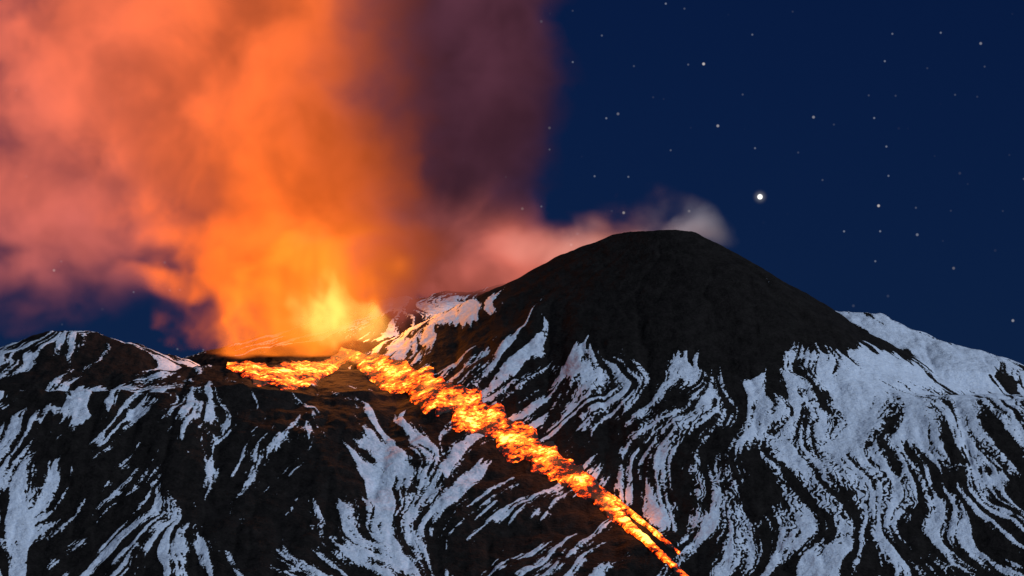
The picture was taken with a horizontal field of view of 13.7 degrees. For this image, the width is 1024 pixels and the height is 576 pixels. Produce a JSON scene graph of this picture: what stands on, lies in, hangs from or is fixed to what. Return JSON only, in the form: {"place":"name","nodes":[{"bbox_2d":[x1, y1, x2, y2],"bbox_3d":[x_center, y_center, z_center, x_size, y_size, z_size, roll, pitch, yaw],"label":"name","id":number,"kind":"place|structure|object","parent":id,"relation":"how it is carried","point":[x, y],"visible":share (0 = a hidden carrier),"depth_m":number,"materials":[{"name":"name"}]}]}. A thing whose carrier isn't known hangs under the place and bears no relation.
{"place":"outdoors","nodes":[
{"label":"outdoors","id":0,"kind":"place"},
{"bbox_2d":[0,230,1023,575],"bbox_3d":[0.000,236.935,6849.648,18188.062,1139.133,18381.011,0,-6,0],"label":"volcano","id":1,"kind":"structure","parent":0,"point":[704,406],"depth_m":8151.94},
{"bbox_2d":[226,354,344,389],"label":"pool","id":2,"kind":"structure","parent":1,"relation":"on","point":[292,375],"depth_m":8622.91,"materials":[{"name":"orange liquid"}]},
{"bbox_2d":[337,347,687,575],"bbox_3d":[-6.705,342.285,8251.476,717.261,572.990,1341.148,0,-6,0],"label":"lava flow","id":3,"kind":"object","parent":1,"relation":"on","point":[427,391],"visible":1,"depth_m":8275.51,"materials":[{"name":"orange liquid"}]},
{"bbox_2d":[598,484,680,553],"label":"lava flow","id":4,"kind":"object","parent":1,"relation":"on","point":[628,511],"visible":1,"depth_m":7879.72,"materials":[{"name":"orange liquid"}]},
{"bbox_2d":[0,0,1023,364],"label":"sky","id":5,"kind":"structure","parent":0,"point":[179,178],"materials":[{"name":"blue"}]}
]}

